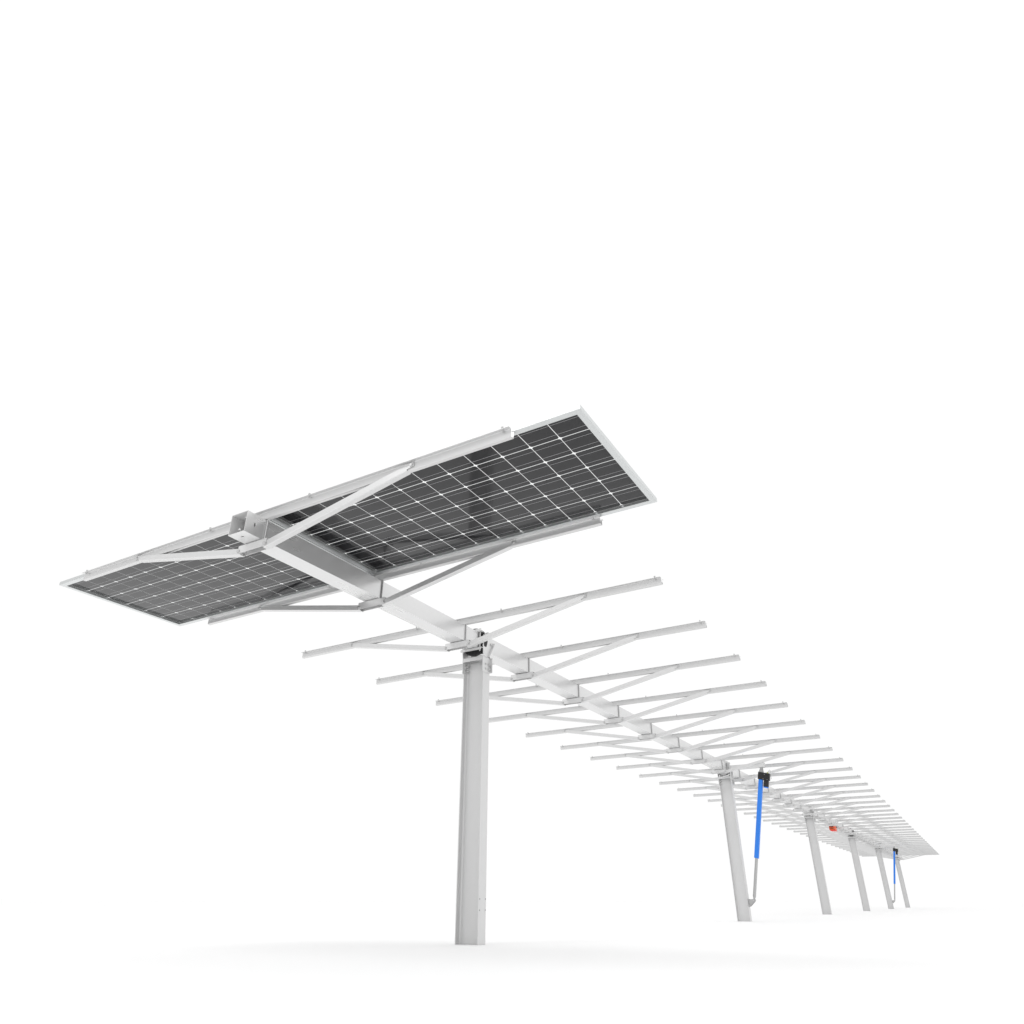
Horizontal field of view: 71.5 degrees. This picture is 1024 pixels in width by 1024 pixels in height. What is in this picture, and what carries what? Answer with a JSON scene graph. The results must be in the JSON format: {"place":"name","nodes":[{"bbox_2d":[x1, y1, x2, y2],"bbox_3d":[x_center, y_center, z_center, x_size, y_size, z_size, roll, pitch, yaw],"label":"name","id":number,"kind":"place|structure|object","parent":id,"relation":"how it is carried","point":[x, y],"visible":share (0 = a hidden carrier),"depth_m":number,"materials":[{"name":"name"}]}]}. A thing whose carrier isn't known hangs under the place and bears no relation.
{"place":"outdoors","nodes":[
{"label":"outdoors","id":0,"kind":"place"},
{"bbox_2d":[0,902,1023,1023],"bbox_3d":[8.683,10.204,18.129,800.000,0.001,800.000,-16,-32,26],"label":"ground","id":1,"kind":"structure","parent":0,"point":[414,963],"depth_m":3.28,"materials":[{"name":"white"}]},
{"bbox_2d":[455,628,494,944],"bbox_3d":[-0.282,1.905,5.215,0.240,2.168,0.170,-16,-32,26],"label":"support post","id":2,"kind":"object","parent":1,"relation":"on","point":[470,923],"visible":0.88,"depth_m":5.12,"materials":[{"name":"metal"}]},
{"bbox_2d":[717,760,751,921],"bbox_3d":[3.286,4.828,10.563,0.240,2.172,0.170,-16,-32,26],"label":"support post","id":3,"kind":"object","parent":1,"relation":"on","point":[737,867],"visible":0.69,"depth_m":10.51,"materials":[{"name":"metal"}]},
{"bbox_2d":[228,510,900,856],"bbox_3d":[8.675,8.123,18.612,0.691,0.125,39.272,-16,-32,26],"label":"torque tube","id":4,"kind":"object","parent":3,"relation":"attached to","point":[302,555],"visible":0.89,"depth_m":5.10,"materials":[{"name":"metal"}]},
{"bbox_2d":[83,426,515,580],"bbox_3d":[-1.421,0.115,3.976,3.299,0.246,0.072,-16,-32,26],"label":"mounting rail","id":5,"kind":"object","parent":4,"relation":"attached to","point":[365,486],"visible":0.94,"depth_m":3.80,"materials":[{"name":"metal"}]},
{"bbox_2d":[207,515,602,624],"bbox_3d":[-0.916,0.529,4.734,3.299,0.246,0.072,-16,-32,26],"label":"mounting rail","id":6,"kind":"object","parent":4,"relation":"attached to","point":[479,555],"visible":0.99,"depth_m":4.57,"materials":[{"name":"metal"}]},
{"bbox_2d":[59,520,372,625],"bbox_3d":[-2.030,0.457,4.854,1.987,0.024,0.976,-16,-32,26],"label":"solar panel","id":7,"kind":"object","parent":6,"relation":"on","point":[126,598],"visible":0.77,"depth_m":4.96,"materials":[{"name":"glass"}]},
{"bbox_2d":[272,404,656,573],"bbox_3d":[-0.308,-0.027,3.970,1.987,0.024,0.976,-16,-32,26],"label":"solar panel","id":8,"kind":"object","parent":6,"relation":"on","point":[563,423],"visible":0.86,"depth_m":3.91,"materials":[{"name":"glass"}]},
{"bbox_2d":[301,576,662,658],"bbox_3d":[-0.411,0.943,5.491,3.299,0.246,0.072,-16,-32,26],"label":"mounting rail","id":9,"kind":"object","parent":4,"relation":"attached to","point":[555,605],"visible":0.92,"depth_m":5.34,"materials":[{"name":"metal"}]},
{"bbox_2d":[375,620,706,684],"bbox_3d":[0.095,1.357,6.248,3.299,0.246,0.072,-16,-32,26],"label":"mounting rail","id":10,"kind":"object","parent":4,"relation":"attached to","point":[610,643],"visible":0.9,"depth_m":6.06,"materials":[{"name":"metal"}]},
{"bbox_2d":[436,654,740,705],"bbox_3d":[0.600,1.771,7.005,3.299,0.246,0.072,-16,-32,26],"label":"mounting rail","id":11,"kind":"object","parent":4,"relation":"attached to","point":[654,672],"visible":0.82,"depth_m":6.85,"materials":[{"name":"metal"}]},
{"bbox_2d":[489,680,766,724],"bbox_3d":[1.105,2.185,7.762,3.299,0.246,0.072,-16,-32,26],"label":"mounting rail","id":12,"kind":"object","parent":4,"relation":"attached to","point":[690,695],"visible":0.87,"depth_m":7.63,"materials":[{"name":"metal"}]},
{"bbox_2d":[525,701,787,740],"bbox_3d":[1.610,2.599,8.519,3.299,0.246,0.072,-16,-32,26],"label":"mounting rail","id":13,"kind":"object","parent":4,"relation":"attached to","point":[717,714],"visible":0.94,"depth_m":8.40,"materials":[{"name":"metal"}]},
{"bbox_2d":[560,719,805,753],"bbox_3d":[2.116,3.014,9.276,3.299,0.246,0.072,-16,-32,26],"label":"mounting rail","id":14,"kind":"object","parent":4,"relation":"attached to","point":[740,730],"visible":0.92,"depth_m":9.15,"materials":[{"name":"metal"}]},
{"bbox_2d":[590,734,819,764],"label":"mounting rail","id":15,"kind":"object","parent":4,"relation":"attached to","point":[756,744],"visible":0.86,"depth_m":9.90,"materials":[{"name":"metal"}]},
{"bbox_2d":[616,746,832,773],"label":"mounting rail","id":16,"kind":"object","parent":4,"relation":"attached to","point":[774,755],"visible":0.87,"depth_m":10.65,"materials":[{"name":"metal"}]},
{"bbox_2d":[639,757,842,781],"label":"mounting rail","id":17,"kind":"object","parent":4,"relation":"attached to","point":[788,765],"visible":0.68,"depth_m":11.38,"materials":[{"name":"metal"}]},
{"bbox_2d":[659,766,852,789],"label":"mounting rail","id":18,"kind":"object","parent":4,"relation":"attached to","point":[797,773],"visible":0.75,"depth_m":12.10,"materials":[{"name":"metal"}]},
{"bbox_2d":[677,775,860,795],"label":"mounting rail","id":19,"kind":"object","parent":4,"relation":"attached to","point":[814,781],"visible":0.73,"depth_m":12.88,"materials":[{"name":"metal"}]},
{"bbox_2d":[693,783,867,801],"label":"mounting rail","id":20,"kind":"object","parent":4,"relation":"attached to","point":[824,787],"visible":0.73,"depth_m":13.64,"materials":[{"name":"metal"}]},
{"bbox_2d":[708,788,874,806],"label":"mounting rail","id":21,"kind":"object","parent":4,"relation":"attached to","point":[831,794],"visible":0.8,"depth_m":14.40,"materials":[{"name":"metal"}]},
{"bbox_2d":[720,794,879,811],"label":"mounting rail","id":22,"kind":"object","parent":4,"relation":"attached to","point":[838,799],"visible":0.84,"depth_m":15.16,"materials":[{"name":"metal"}]},
{"bbox_2d":[736,800,885,815],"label":"mounting rail","id":23,"kind":"object","parent":4,"relation":"attached to","point":[845,804],"visible":0.69,"depth_m":15.96,"materials":[{"name":"metal"}]},
{"bbox_2d":[744,804,889,818],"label":"mounting rail","id":24,"kind":"object","parent":4,"relation":"attached to","point":[823,809],"visible":0.73,"depth_m":16.69,"materials":[{"name":"metal"}]},
{"bbox_2d":[753,809,894,822],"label":"mounting rail","id":25,"kind":"object","parent":4,"relation":"attached to","point":[831,813],"visible":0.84,"depth_m":17.46,"materials":[{"name":"metal"}]},
{"bbox_2d":[763,813,898,826],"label":"mounting rail","id":26,"kind":"object","parent":4,"relation":"attached to","point":[861,816],"visible":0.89,"depth_m":18.20,"materials":[{"name":"metal"}]},
{"bbox_2d":[829,819,836,831],"bbox_3d":[8.445,8.246,18.699,0.188,0.270,0.409,-16,-32,26],"label":"control box","id":27,"kind":"object","parent":4,"relation":"hanging from","point":[832,828],"visible":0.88,"depth_m":18.54,"materials":[{"name":"red plastic"}]},
{"bbox_2d":[771,817,901,828],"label":"mounting rail","id":28,"kind":"object","parent":4,"relation":"attached to","point":[868,819],"visible":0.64,"depth_m":18.96,"materials":[{"name":"metal"}]},
{"bbox_2d":[779,819,905,831],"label":"mounting rail","id":29,"kind":"object","parent":4,"relation":"attached to","point":[869,823],"visible":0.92,"depth_m":19.71,"materials":[{"name":"metal"}]},
{"bbox_2d":[787,823,908,834],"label":"mounting rail","id":30,"kind":"object","parent":4,"relation":"attached to","point":[879,825],"visible":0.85,"depth_m":20.49,"materials":[{"name":"metal"}]},
{"bbox_2d":[793,825,911,836],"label":"mounting rail","id":31,"kind":"object","parent":4,"relation":"attached to","point":[879,828],"visible":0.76,"depth_m":21.20,"materials":[{"name":"metal"}]},
{"bbox_2d":[800,829,913,838],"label":"mounting rail","id":32,"kind":"object","parent":4,"relation":"attached to","point":[882,832],"visible":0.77,"depth_m":21.97,"materials":[{"name":"metal"}]},
{"bbox_2d":[806,831,916,840],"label":"mounting rail","id":33,"kind":"object","parent":4,"relation":"attached to","point":[889,833],"visible":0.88,"depth_m":22.72,"materials":[{"name":"metal"}]},
{"bbox_2d":[818,833,918,842],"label":"mounting rail","id":34,"kind":"object","parent":4,"relation":"attached to","point":[893,835],"visible":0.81,"depth_m":23.50,"materials":[{"name":"metal"}]},
{"bbox_2d":[818,835,920,844],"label":"mounting rail","id":35,"kind":"object","parent":4,"relation":"attached to","point":[895,837],"visible":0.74,"depth_m":24.27,"materials":[{"name":"metal"}]},
{"bbox_2d":[822,837,922,846],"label":"mounting rail","id":36,"kind":"object","parent":4,"relation":"attached to","point":[898,839],"visible":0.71,"depth_m":24.99,"materials":[{"name":"metal"}]},
{"bbox_2d":[826,839,924,847],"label":"mounting rail","id":37,"kind":"object","parent":4,"relation":"attached to","point":[901,841],"visible":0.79,"depth_m":25.78,"materials":[{"name":"metal"}]},
{"bbox_2d":[831,841,926,849],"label":"mounting rail","id":38,"kind":"object","parent":4,"relation":"attached to","point":[882,843],"visible":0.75,"depth_m":26.50,"materials":[{"name":"metal"}]},
{"bbox_2d":[835,843,927,850],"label":"mounting rail","id":39,"kind":"object","parent":4,"relation":"attached to","point":[890,848],"visible":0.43,"depth_m":27.22,"materials":[{"name":"metal"}]},
{"bbox_2d":[839,845,929,851],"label":"mounting rail","id":40,"kind":"object","parent":4,"relation":"attached to","point":[887,846],"visible":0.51,"depth_m":28.04,"materials":[{"name":"metal"}]},
{"bbox_2d":[843,846,930,853],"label":"mounting rail","id":41,"kind":"object","parent":4,"relation":"attached to","point":[898,851],"visible":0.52,"depth_m":28.72,"materials":[{"name":"metal"}]},
{"bbox_2d":[846,847,932,854],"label":"mounting rail","id":42,"kind":"object","parent":4,"relation":"attached to","point":[898,852],"visible":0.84,"depth_m":29.49,"materials":[{"name":"metal"}]},
{"bbox_2d":[850,849,933,855],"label":"mounting rail","id":43,"kind":"object","parent":4,"relation":"attached to","point":[901,853],"visible":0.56,"depth_m":30.22,"materials":[{"name":"metal"}]},
{"bbox_2d":[858,850,935,856],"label":"mounting rail","id":44,"kind":"object","parent":4,"relation":"attached to","point":[904,854],"visible":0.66,"depth_m":30.98,"materials":[{"name":"metal"}]},
{"bbox_2d":[859,851,936,857],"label":"mounting rail","id":45,"kind":"object","parent":4,"relation":"attached to","point":[903,852],"visible":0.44,"depth_m":31.75,"materials":[{"name":"metal"}]},
{"bbox_2d":[859,853,937,858],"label":"mounting rail","id":46,"kind":"object","parent":4,"relation":"attached to","point":[901,854],"visible":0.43,"depth_m":32.59,"materials":[{"name":"metal"}]},
{"bbox_2d":[862,854,938,859],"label":"mounting rail","id":47,"kind":"object","parent":4,"relation":"attached to","point":[904,855],"visible":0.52,"depth_m":33.34,"materials":[{"name":"metal"}]},
{"bbox_2d":[746,767,771,906],"bbox_3d":[3.622,4.725,10.412,0.619,1.848,0.099,-16,-32,26],"label":"linear actuator","id":48,"kind":"object","parent":3,"relation":"attached to","point":[762,776],"visible":1,"depth_m":10.46,"materials":[{"name":"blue paint"}]},
{"bbox_2d":[804,809,831,913],"bbox_3d":[6.758,7.673,15.765,0.240,2.172,0.170,-16,-32,26],"label":"support post","id":49,"kind":"object","parent":1,"relation":"on","point":[810,820],"visible":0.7,"depth_m":15.71,"materials":[{"name":"metal"}]},
{"bbox_2d":[847,828,870,910],"bbox_3d":[10.132,10.440,20.820,0.240,2.168,0.170,-16,-32,26],"label":"support post","id":50,"kind":"object","parent":1,"relation":"on","point":[852,839],"visible":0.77,"depth_m":20.78,"materials":[{"name":"metal"}]},
{"bbox_2d":[874,843,893,908],"bbox_3d":[13.593,13.275,26.007,0.240,2.172,0.170,-16,-32,26],"label":"support post","id":51,"kind":"object","parent":1,"relation":"on","point":[878,851],"visible":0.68,"depth_m":25.96,"materials":[{"name":"metal"}]},
{"bbox_2d":[892,846,898,902],"bbox_3d":[13.928,13.172,25.855,0.619,1.848,0.099,-16,-32,26],"label":"linear actuator","id":52,"kind":"object","parent":51,"relation":"attached to","point":[894,851],"visible":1,"depth_m":25.95,"materials":[{"name":"blue metal"}]},
{"bbox_2d":[895,852,909,907],"bbox_3d":[17.206,16.236,31.421,0.240,2.172,0.170,-16,-32,26],"label":"support post","id":53,"kind":"object","parent":1,"relation":"on","point":[902,882],"visible":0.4,"depth_m":31.37,"materials":[{"name":"metal"}]},
{"bbox_2d":[0,0,1023,901],"label":"sky","id":54,"kind":"structure","parent":0,"point":[256,256],"materials":[{"name":"white"}]}
]}

